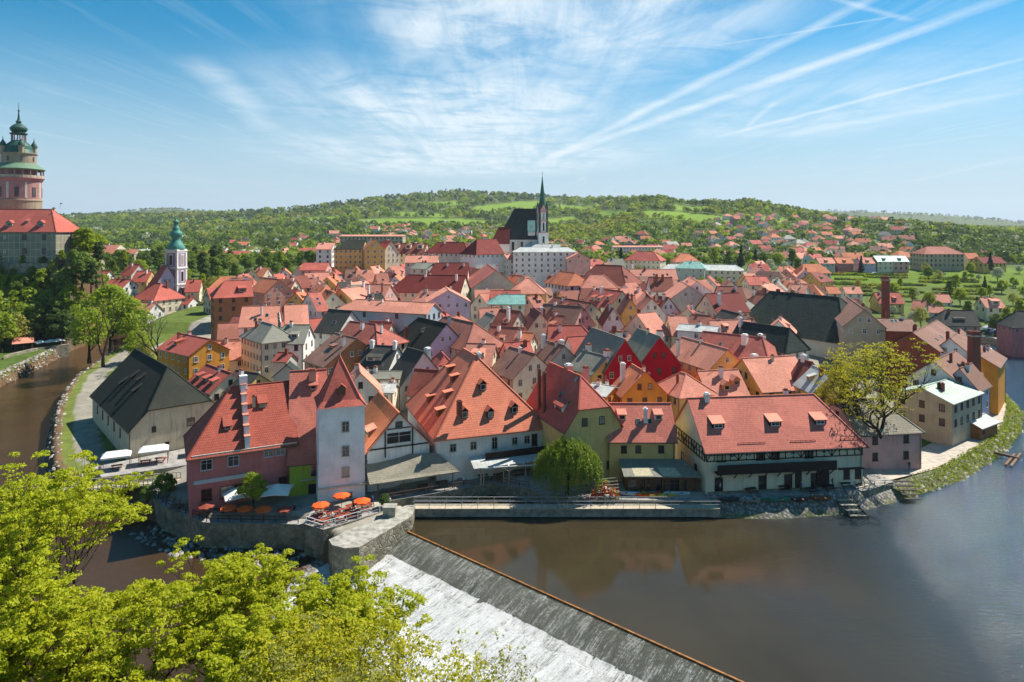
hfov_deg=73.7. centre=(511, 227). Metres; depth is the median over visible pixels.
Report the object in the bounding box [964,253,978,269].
house
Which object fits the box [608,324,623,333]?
house
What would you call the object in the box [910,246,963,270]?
house
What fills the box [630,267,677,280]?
house
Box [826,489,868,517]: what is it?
wooden steps
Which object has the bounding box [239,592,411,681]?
foreground tree
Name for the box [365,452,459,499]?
canopy
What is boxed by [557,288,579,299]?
house
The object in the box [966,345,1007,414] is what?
house
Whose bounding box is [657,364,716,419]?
house
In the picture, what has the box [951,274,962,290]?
broad tree
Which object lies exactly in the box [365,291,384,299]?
house
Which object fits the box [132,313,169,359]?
budding tree
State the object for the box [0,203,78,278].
castle wing
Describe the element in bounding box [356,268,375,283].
house
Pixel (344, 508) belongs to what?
picnic table
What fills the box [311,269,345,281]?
house
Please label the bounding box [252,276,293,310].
house
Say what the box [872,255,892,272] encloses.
house
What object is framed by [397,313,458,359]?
house
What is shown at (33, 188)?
window
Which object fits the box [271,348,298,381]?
house
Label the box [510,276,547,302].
house
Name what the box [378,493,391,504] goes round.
bush
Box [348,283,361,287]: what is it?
house
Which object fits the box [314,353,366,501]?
white tower
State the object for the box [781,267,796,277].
house
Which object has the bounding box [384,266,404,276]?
house
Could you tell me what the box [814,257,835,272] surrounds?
house
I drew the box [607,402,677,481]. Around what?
ochre house
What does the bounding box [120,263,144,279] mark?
house
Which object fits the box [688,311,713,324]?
house
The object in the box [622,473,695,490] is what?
annex
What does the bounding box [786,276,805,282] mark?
house
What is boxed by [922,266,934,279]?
broad tree
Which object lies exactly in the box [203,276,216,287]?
broad tree
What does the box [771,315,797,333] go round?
house
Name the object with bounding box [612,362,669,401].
house
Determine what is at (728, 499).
rowing boat
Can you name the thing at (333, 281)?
house
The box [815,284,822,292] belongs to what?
house
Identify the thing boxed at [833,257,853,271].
house
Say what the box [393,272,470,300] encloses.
house
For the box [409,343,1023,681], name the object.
river
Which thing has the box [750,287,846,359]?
house
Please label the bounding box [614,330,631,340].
house
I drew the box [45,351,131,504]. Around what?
shore stones
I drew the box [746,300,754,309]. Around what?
house
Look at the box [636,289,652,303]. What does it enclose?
house
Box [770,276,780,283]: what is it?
house
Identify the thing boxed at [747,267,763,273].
house
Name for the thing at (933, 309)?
house
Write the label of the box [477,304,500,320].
house
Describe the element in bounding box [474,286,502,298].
house
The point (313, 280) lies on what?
house
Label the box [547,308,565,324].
house
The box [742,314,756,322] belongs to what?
house
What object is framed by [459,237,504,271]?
house
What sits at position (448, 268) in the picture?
house
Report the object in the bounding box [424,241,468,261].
house
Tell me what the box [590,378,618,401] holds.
house
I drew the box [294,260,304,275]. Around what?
house
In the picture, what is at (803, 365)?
house
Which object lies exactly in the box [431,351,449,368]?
house
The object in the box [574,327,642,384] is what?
house
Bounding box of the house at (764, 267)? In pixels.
[746,262,769,272]
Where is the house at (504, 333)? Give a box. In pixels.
[489,324,526,341]
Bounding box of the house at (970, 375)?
[952,361,992,415]
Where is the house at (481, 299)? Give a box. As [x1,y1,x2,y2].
[470,292,489,322]
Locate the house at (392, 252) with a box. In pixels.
[381,238,399,270]
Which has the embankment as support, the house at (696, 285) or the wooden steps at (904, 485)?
the wooden steps at (904, 485)
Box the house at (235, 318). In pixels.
[230,315,239,322]
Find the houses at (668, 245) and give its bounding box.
[222,212,1023,264]
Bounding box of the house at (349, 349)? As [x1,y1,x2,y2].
[302,328,366,376]
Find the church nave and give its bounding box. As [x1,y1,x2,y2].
[505,209,536,253]
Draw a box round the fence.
[864,480,895,487]
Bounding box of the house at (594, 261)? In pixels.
[591,258,603,266]
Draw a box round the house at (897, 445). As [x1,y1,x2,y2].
[828,388,925,469]
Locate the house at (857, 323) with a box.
[834,296,886,375]
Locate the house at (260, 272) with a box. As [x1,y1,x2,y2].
[255,266,273,278]
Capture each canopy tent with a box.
[100,450,131,469]
[138,444,168,466]
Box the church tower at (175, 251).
[164,219,187,295]
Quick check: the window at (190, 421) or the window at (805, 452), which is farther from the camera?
the window at (190, 421)
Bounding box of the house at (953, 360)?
[907,349,983,386]
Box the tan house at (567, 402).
[526,362,623,486]
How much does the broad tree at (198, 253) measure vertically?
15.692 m
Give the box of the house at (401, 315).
[339,294,442,332]
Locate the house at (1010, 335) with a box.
[995,310,1023,356]
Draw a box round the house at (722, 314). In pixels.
[714,309,743,319]
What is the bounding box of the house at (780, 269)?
[774,265,794,272]
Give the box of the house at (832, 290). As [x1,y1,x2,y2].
[823,284,840,297]
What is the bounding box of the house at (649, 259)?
[624,251,665,270]
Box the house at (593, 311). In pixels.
[547,296,601,328]
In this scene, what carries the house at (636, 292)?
on the ground at (80, 429)
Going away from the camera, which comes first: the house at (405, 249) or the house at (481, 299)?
the house at (481, 299)
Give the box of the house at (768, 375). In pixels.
[732,353,797,394]
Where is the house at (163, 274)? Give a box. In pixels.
[145,263,181,289]
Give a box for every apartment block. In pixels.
[84,244,124,252]
[102,248,139,266]
[225,250,252,263]
[298,248,315,251]
[340,233,405,243]
[611,245,662,253]
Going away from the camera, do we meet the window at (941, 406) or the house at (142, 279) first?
the window at (941, 406)
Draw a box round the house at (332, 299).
[322,285,344,308]
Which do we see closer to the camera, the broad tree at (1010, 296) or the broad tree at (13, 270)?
the broad tree at (13, 270)
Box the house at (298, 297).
[286,288,306,303]
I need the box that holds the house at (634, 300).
[629,295,636,304]
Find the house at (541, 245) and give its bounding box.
[524,242,560,246]
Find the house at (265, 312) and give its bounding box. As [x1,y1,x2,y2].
[238,303,282,333]
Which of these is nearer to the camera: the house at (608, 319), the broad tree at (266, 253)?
the house at (608, 319)
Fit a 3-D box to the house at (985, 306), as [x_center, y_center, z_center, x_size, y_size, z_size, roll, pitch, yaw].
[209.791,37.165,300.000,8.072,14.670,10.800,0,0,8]
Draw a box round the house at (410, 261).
[404,253,439,276]
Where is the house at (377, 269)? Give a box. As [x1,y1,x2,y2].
[368,264,384,273]
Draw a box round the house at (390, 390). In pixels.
[380,377,398,408]
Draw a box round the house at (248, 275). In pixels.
[238,272,256,283]
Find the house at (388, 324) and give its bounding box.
[369,316,398,333]
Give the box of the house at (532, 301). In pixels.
[524,294,544,316]
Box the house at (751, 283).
[740,274,769,290]
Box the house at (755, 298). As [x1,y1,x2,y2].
[747,289,766,304]
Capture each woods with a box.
[60,188,1023,236]
[89,207,1023,223]
[90,202,1023,263]
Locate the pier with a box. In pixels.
[329,505,414,580]
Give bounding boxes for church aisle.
[493,227,509,253]
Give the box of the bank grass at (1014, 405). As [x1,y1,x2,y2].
[892,394,1023,499]
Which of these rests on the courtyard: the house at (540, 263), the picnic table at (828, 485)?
the picnic table at (828, 485)
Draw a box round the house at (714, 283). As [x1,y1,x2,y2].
[706,275,719,287]
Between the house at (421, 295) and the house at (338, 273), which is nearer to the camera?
the house at (421, 295)
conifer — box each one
[619,247,623,258]
[736,246,745,267]
[753,248,757,260]
[857,256,864,271]
[982,276,986,287]
[987,252,994,269]
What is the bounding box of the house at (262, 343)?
[239,318,292,381]
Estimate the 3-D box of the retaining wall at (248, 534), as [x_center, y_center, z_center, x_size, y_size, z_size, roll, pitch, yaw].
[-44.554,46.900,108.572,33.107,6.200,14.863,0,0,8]
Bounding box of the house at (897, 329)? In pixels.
[876,314,918,375]
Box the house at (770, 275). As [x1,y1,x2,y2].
[755,271,785,280]
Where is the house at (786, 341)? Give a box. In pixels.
[732,317,810,359]
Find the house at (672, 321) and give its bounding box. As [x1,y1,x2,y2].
[665,312,687,346]
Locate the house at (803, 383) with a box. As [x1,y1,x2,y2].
[792,365,850,405]
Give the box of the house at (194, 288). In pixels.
[184,278,203,301]
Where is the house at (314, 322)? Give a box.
[309,314,324,333]
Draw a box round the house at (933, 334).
[889,320,955,387]
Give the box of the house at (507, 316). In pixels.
[488,307,526,331]
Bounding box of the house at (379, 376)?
[365,365,402,409]
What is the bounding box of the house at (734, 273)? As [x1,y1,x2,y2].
[661,264,743,284]
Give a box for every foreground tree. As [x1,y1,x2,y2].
[0,450,153,681]
[0,479,153,601]
[0,574,235,681]
[0,577,86,681]
[153,535,325,675]
[165,599,302,681]
[238,610,404,681]
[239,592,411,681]
[248,609,462,681]
[249,604,348,681]
[286,554,433,681]
[365,628,511,681]
[463,634,536,681]
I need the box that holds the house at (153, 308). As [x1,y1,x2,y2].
[133,297,164,332]
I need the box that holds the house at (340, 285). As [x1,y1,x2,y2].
[335,280,353,291]
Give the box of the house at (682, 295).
[664,281,702,311]
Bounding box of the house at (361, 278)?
[353,275,364,281]
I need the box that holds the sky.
[0,0,1023,222]
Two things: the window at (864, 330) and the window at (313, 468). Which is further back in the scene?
the window at (864, 330)
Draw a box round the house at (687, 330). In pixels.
[676,320,721,339]
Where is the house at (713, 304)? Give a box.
[695,290,750,317]
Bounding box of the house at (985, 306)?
[973,295,1004,320]
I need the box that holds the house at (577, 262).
[565,250,590,273]
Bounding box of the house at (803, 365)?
[791,354,815,381]
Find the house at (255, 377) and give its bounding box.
[222,368,271,392]
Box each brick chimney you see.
[880,276,890,317]
[966,330,981,371]
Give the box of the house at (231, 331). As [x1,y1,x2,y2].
[217,322,239,340]
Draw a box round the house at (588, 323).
[577,302,596,331]
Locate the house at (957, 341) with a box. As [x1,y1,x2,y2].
[939,328,982,358]
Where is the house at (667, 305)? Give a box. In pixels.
[652,293,680,320]
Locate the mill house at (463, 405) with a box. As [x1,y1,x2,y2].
[404,348,545,480]
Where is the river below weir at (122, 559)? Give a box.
[0,332,511,681]
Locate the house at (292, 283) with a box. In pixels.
[284,277,303,290]
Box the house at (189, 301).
[180,295,200,309]
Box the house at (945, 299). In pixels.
[927,292,952,305]
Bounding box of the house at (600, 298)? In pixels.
[586,286,635,312]
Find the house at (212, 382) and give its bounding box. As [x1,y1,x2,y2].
[188,363,238,402]
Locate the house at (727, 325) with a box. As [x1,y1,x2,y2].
[706,317,750,333]
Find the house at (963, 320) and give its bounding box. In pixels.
[926,308,981,332]
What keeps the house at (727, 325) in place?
on the ground at (80, 429)
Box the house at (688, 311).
[679,303,696,319]
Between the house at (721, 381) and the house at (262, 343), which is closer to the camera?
the house at (721, 381)
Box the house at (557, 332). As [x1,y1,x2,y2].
[546,323,587,342]
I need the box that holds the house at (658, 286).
[646,274,673,296]
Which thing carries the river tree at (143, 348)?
on the ground at (80, 429)
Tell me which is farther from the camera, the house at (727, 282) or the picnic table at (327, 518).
the house at (727, 282)
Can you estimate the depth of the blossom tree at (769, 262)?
423.78 m
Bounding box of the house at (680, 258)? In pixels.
[670,253,698,263]
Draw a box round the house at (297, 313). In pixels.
[283,301,308,324]
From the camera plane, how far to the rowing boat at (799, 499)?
107.67 m
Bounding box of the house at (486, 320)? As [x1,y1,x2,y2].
[476,311,495,330]
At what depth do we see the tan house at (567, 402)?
115.03 m
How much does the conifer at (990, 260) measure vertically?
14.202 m
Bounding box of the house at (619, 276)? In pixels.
[583,263,643,287]
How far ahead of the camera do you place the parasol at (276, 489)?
105.11 m
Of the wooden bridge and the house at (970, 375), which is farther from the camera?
the house at (970, 375)
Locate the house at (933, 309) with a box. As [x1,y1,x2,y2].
[928,304,943,318]
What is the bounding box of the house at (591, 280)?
[579,272,618,292]
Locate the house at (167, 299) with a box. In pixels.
[132,281,185,315]
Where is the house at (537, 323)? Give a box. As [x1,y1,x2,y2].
[524,305,549,347]
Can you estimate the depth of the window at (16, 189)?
280.94 m
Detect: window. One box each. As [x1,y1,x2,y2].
[2,234,6,239]
[2,248,6,253]
[14,187,18,195]
[22,234,26,239]
[22,248,26,253]
[32,187,35,196]
[187,417,194,426]
[200,459,212,471]
[201,488,211,502]
[214,393,218,400]
[220,484,233,499]
[227,455,238,467]
[234,483,248,487]
[263,450,273,457]
[264,344,268,349]
[264,355,268,361]
[264,367,268,372]
[275,448,285,455]
[279,476,287,483]
[310,465,316,477]
[342,421,349,432]
[342,445,349,456]
[342,466,349,477]
[344,492,352,499]
[358,382,362,388]
[386,430,411,444]
[395,421,402,427]
[449,443,456,452]
[470,441,476,450]
[491,437,497,449]
[512,437,517,444]
[524,435,529,443]
[582,418,587,426]
[599,416,604,424]
[609,372,613,378]
[621,445,626,453]
[627,479,636,490]
[635,445,641,453]
[637,384,641,389]
[641,479,651,490]
[655,479,665,490]
[658,445,663,453]
[669,479,678,490]
[683,479,693,490]
[717,454,725,462]
[756,454,764,460]
[771,452,779,459]
[805,452,813,458]
[843,470,849,479]
[855,469,861,478]
[862,328,866,333]
[872,436,877,444]
[872,453,877,461]
[903,435,908,443]
[903,451,908,459]
[919,400,924,407]
[919,414,924,422]
[939,404,944,411]
[939,418,944,426]
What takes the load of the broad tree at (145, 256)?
on the ground at (80, 429)
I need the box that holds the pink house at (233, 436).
[183,374,298,536]
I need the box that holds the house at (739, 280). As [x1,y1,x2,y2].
[736,273,755,285]
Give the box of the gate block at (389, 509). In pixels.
[382,503,396,516]
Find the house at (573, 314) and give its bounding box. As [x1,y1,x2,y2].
[542,300,584,324]
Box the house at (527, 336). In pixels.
[513,329,538,350]
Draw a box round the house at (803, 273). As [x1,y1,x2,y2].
[797,268,809,278]
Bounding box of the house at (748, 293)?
[740,284,752,298]
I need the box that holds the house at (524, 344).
[499,334,533,356]
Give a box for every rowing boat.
[620,491,641,495]
[635,493,661,496]
[639,490,664,492]
[650,493,675,496]
[664,492,689,494]
[719,497,738,501]
[741,497,759,501]
[761,497,790,501]
[789,497,807,501]
[809,495,831,499]
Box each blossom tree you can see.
[765,259,775,268]
[779,261,788,266]
[890,305,898,314]
[906,311,919,321]
[990,267,1004,281]
[1015,265,1023,270]
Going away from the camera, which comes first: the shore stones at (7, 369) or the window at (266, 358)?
the window at (266, 358)
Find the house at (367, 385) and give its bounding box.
[350,363,383,406]
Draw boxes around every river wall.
[4,343,68,358]
[981,335,996,345]
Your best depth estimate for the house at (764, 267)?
382.11 m
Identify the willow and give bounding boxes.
[531,434,603,498]
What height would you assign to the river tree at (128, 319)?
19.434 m
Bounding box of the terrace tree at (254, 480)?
[236,471,267,509]
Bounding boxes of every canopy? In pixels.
[12,335,34,351]
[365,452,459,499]
[469,454,537,484]
[619,459,702,491]
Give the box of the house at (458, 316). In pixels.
[452,311,471,321]
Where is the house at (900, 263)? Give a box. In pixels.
[888,255,909,272]
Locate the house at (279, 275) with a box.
[271,272,285,278]
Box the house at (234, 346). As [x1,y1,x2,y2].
[215,333,241,372]
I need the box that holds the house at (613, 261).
[606,257,625,267]
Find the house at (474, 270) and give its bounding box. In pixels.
[470,268,499,275]
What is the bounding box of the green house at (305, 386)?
[287,368,326,495]
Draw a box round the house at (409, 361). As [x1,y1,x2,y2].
[391,347,438,410]
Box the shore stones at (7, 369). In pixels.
[0,335,62,386]
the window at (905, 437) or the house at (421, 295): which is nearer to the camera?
the window at (905, 437)
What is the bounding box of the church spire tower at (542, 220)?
[536,173,547,243]
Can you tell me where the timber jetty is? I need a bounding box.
[994,451,1021,466]
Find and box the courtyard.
[709,469,893,495]
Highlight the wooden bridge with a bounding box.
[33,472,180,510]
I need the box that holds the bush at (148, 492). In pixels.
[139,485,156,509]
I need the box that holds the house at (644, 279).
[636,276,653,282]
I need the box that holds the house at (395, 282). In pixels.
[380,280,397,285]
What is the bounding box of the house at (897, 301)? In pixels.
[869,290,904,313]
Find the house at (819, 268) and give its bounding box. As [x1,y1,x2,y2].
[793,264,831,278]
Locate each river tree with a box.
[65,307,112,363]
[76,284,134,351]
[106,297,156,348]
[121,330,155,353]
[135,341,155,357]
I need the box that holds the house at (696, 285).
[683,276,712,295]
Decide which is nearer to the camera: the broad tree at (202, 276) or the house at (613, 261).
the broad tree at (202, 276)
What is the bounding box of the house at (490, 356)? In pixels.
[466,338,499,368]
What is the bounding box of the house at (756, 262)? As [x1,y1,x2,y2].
[752,259,770,269]
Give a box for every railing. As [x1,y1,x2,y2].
[154,489,298,523]
[306,505,379,528]
[388,476,526,497]
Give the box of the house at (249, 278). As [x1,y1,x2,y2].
[229,275,253,286]
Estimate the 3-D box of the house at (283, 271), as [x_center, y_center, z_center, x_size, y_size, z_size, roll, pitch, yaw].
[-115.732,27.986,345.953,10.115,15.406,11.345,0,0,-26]
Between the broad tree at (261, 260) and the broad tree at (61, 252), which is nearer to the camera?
the broad tree at (61, 252)
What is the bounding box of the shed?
[970,413,1000,439]
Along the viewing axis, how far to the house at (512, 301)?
230.48 m
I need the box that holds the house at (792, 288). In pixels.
[786,287,798,292]
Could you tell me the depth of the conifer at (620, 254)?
469.49 m
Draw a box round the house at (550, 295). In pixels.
[544,288,555,302]
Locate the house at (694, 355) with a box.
[670,332,739,376]
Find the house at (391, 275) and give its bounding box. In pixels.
[388,270,396,279]
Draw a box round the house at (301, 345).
[280,320,315,369]
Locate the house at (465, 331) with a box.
[439,311,502,358]
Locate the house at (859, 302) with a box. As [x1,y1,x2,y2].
[852,297,872,314]
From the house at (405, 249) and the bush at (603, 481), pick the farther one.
the house at (405, 249)
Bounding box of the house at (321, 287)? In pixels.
[311,283,335,293]
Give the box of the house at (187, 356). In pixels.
[155,329,230,380]
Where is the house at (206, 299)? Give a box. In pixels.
[202,287,216,314]
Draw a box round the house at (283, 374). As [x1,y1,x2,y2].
[271,361,300,381]
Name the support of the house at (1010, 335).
on the ground at (80, 429)
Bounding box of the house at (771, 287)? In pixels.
[756,282,784,291]
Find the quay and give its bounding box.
[365,477,711,506]
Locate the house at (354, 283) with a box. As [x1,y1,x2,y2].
[344,277,369,287]
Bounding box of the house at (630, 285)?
[620,282,642,291]
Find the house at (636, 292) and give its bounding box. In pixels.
[612,287,642,299]
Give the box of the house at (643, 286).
[641,283,646,291]
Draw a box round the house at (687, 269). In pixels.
[675,259,706,282]
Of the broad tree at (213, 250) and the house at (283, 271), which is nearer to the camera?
the house at (283, 271)
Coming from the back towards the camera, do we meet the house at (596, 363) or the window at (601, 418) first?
the house at (596, 363)
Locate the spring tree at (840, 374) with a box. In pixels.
[811,338,947,438]
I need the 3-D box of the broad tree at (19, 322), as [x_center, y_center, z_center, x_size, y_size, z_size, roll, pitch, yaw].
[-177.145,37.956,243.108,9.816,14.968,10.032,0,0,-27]
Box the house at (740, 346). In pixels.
[700,327,779,359]
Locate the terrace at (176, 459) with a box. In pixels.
[91,449,185,483]
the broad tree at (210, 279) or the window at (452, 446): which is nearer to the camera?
the window at (452, 446)
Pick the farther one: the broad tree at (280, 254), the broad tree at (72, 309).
the broad tree at (280, 254)
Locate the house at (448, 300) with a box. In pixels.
[425,285,470,319]
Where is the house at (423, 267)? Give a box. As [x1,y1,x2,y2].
[410,260,433,273]
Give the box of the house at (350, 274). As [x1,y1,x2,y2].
[344,268,356,280]
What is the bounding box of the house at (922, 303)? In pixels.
[911,298,927,313]
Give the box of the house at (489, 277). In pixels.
[468,264,515,302]
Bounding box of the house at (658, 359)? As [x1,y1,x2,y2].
[627,328,682,382]
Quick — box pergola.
[478,462,547,485]
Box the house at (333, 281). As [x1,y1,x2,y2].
[323,274,340,290]
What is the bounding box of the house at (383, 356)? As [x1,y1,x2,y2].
[359,340,401,369]
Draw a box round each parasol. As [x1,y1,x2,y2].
[34,340,46,343]
[197,503,214,510]
[220,504,236,518]
[222,487,250,501]
[236,505,253,512]
[254,505,271,515]
[261,483,293,502]
[276,506,292,519]
[311,501,329,509]
[333,492,350,506]
[353,497,370,505]
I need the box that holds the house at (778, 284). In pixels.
[774,279,787,291]
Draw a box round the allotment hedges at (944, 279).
[831,272,1004,299]
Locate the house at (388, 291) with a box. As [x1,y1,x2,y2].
[362,281,400,300]
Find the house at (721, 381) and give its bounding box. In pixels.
[693,361,749,396]
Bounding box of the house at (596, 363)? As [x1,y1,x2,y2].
[571,343,611,383]
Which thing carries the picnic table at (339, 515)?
on the terrace at (316, 537)
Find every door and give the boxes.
[307,483,315,494]
[531,433,537,445]
[715,477,722,491]
[758,475,766,489]
[784,474,791,487]
[795,472,801,487]
[811,473,816,486]
[816,470,828,486]
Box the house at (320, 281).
[312,277,323,286]
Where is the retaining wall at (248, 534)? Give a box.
[153,493,306,549]
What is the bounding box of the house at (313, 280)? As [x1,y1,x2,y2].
[309,275,316,284]
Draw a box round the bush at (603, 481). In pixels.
[594,478,611,493]
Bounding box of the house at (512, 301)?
[486,292,524,314]
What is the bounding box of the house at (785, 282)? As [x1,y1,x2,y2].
[779,277,796,288]
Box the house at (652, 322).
[622,309,670,348]
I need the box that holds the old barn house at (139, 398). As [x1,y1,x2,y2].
[89,348,213,459]
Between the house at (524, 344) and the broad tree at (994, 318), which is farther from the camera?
the broad tree at (994, 318)
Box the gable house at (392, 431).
[365,391,432,491]
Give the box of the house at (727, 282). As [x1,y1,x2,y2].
[720,277,733,285]
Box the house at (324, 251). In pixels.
[315,241,336,266]
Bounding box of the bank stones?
[905,393,1023,496]
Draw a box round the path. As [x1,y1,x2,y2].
[852,403,1006,487]
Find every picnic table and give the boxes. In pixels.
[111,463,122,470]
[139,459,150,465]
[155,457,166,462]
[168,503,185,510]
[310,513,323,521]
[313,508,328,513]
[317,517,331,526]
[325,510,339,517]
[335,513,348,522]
[338,507,350,513]
[345,503,359,510]
[346,510,359,516]
[359,502,373,509]
[417,483,429,490]
[436,479,448,485]
[493,472,505,478]
[744,487,758,494]
[777,485,791,491]
[803,486,819,492]
[820,484,836,491]
[839,482,851,488]
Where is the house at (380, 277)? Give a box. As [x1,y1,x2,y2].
[372,271,389,283]
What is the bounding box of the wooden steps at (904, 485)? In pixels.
[894,480,922,499]
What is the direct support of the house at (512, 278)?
on the ground at (80, 429)
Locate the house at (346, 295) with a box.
[335,286,366,303]
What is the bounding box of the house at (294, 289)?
[284,287,299,304]
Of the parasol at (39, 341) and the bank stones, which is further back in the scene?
the parasol at (39, 341)
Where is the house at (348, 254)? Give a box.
[333,238,366,276]
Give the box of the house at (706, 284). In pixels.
[695,278,712,288]
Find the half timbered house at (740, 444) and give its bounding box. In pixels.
[674,388,869,494]
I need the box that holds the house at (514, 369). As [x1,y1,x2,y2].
[492,346,547,401]
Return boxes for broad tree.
[0,273,11,291]
[0,290,9,313]
[0,298,20,346]
[0,311,20,352]
[0,313,31,349]
[3,289,24,300]
[5,273,31,295]
[7,284,40,310]
[8,268,17,278]
[10,301,34,345]
[18,255,25,264]
[19,301,45,345]
[23,298,43,328]
[26,266,35,280]
[30,268,52,291]
[30,287,63,315]
[34,301,49,339]
[38,256,47,262]
[42,306,61,344]
[43,295,74,337]
[46,259,57,271]
[46,309,76,343]
[51,267,80,290]
[57,249,66,264]
[57,285,87,306]
[64,251,98,289]
[66,249,77,258]
[66,304,85,344]
[70,227,89,251]
[77,227,98,252]
[78,260,101,293]
[88,233,109,250]
[91,241,107,270]
[99,261,105,269]
[102,273,109,284]
[103,252,112,269]
[108,259,119,276]
[111,249,121,263]
[116,254,133,266]
[116,257,128,273]
[120,249,128,264]
[131,259,148,270]
[138,252,153,266]
[149,249,158,268]
[153,257,164,270]
[154,245,165,259]
[187,251,190,265]
[187,259,198,277]
[187,268,194,278]
[188,249,195,259]
[194,249,209,263]
[196,252,207,269]
[198,263,210,288]
[198,273,206,286]
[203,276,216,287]
[207,245,219,262]
[208,257,225,276]
[216,244,224,254]
[216,253,232,275]
[222,253,238,272]
[229,262,241,275]
[240,255,254,268]
[254,255,270,270]
[259,248,273,257]
[263,251,272,263]
[266,256,270,267]
[269,262,281,272]
[272,251,281,260]
[274,250,286,266]
[283,259,293,273]
[294,250,303,262]
[304,250,312,261]
[309,252,315,261]
[665,256,672,264]
[708,247,719,264]
[716,277,723,284]
[723,250,733,263]
[758,252,769,262]
[772,252,785,266]
[786,248,797,266]
[793,257,801,268]
[807,260,817,263]
[853,279,862,286]
[890,282,901,291]
[897,277,902,284]
[908,287,916,300]
[912,306,929,327]
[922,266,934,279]
[922,292,936,304]
[932,300,944,308]
[933,270,944,278]
[943,280,953,294]
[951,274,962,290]
[952,288,968,305]
[961,300,972,309]
[962,271,967,278]
[965,262,975,273]
[976,287,987,296]
[984,313,1001,336]
[986,285,993,296]
[995,279,1009,292]
[1000,306,1010,318]
[1007,292,1017,302]
[1011,279,1019,287]
[1011,298,1023,311]
[1016,286,1023,294]
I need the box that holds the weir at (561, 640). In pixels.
[317,531,743,681]
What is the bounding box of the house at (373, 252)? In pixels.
[363,238,385,269]
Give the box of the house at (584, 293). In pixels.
[579,286,595,300]
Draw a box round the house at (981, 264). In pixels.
[970,256,1006,272]
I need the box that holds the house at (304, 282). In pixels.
[283,274,311,292]
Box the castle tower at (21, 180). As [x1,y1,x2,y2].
[0,103,45,208]
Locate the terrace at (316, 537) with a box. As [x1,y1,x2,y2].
[304,496,382,557]
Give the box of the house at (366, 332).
[342,321,409,352]
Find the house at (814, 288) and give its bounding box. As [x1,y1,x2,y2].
[802,283,823,294]
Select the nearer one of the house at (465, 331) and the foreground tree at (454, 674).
the foreground tree at (454, 674)
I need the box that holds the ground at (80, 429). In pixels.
[0,193,1023,563]
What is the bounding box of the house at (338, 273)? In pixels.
[332,267,343,279]
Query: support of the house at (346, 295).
on the ground at (80, 429)
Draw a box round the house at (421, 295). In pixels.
[411,286,438,301]
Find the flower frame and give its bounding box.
[590,477,619,498]
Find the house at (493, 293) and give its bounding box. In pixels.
[489,290,520,299]
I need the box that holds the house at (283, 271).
[276,267,290,275]
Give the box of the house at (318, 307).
[301,289,328,318]
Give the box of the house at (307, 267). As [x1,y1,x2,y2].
[299,261,332,275]
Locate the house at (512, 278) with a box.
[507,273,524,284]
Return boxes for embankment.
[704,401,1018,518]
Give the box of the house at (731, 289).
[714,284,746,302]
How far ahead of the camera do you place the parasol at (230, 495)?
104.15 m
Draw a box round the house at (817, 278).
[802,271,833,287]
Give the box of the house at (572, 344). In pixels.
[564,335,585,353]
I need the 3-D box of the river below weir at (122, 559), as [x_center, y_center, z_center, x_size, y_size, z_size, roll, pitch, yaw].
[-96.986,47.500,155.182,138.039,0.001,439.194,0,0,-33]
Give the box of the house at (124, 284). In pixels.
[105,276,138,301]
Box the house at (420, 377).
[405,361,442,399]
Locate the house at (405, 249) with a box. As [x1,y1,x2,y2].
[394,241,428,264]
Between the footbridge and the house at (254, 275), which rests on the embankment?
the footbridge
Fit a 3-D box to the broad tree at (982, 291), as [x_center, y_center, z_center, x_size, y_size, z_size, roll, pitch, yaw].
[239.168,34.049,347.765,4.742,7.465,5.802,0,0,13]
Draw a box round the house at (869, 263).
[854,257,876,272]
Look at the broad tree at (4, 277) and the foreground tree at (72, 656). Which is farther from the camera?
the broad tree at (4, 277)
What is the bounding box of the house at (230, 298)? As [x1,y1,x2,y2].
[210,276,253,340]
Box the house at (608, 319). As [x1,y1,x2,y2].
[597,303,623,331]
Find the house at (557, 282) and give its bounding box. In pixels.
[543,268,584,295]
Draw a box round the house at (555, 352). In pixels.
[534,334,575,367]
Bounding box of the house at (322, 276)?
[304,273,329,280]
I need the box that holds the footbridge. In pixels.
[413,497,719,516]
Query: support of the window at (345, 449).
in the white tower at (340, 402)
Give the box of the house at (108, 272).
[101,270,116,281]
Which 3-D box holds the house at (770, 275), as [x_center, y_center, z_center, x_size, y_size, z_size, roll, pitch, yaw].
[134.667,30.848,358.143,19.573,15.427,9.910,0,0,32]
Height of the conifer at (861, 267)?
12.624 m
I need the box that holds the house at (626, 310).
[616,293,636,327]
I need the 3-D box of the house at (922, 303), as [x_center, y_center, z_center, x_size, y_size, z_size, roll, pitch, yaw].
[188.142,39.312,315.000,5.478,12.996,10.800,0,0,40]
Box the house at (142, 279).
[132,269,154,293]
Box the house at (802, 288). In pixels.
[788,281,810,293]
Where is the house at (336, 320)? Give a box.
[314,307,360,348]
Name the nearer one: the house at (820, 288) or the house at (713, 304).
the house at (713, 304)
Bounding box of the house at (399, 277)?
[389,273,403,281]
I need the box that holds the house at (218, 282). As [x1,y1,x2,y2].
[209,275,254,287]
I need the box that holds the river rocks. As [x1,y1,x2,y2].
[129,524,306,566]
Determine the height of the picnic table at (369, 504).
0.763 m
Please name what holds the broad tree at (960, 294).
on the ground at (80, 429)
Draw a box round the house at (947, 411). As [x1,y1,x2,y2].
[892,378,984,445]
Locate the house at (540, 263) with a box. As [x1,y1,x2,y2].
[512,245,576,287]
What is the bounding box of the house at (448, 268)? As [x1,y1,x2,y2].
[427,262,469,279]
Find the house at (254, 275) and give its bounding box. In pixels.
[246,267,260,281]
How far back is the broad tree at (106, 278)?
330.11 m
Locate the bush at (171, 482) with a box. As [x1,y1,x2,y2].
[151,472,176,493]
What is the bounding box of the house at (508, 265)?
[500,252,512,277]
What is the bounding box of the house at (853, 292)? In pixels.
[840,285,863,301]
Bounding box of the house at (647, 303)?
[636,292,666,323]

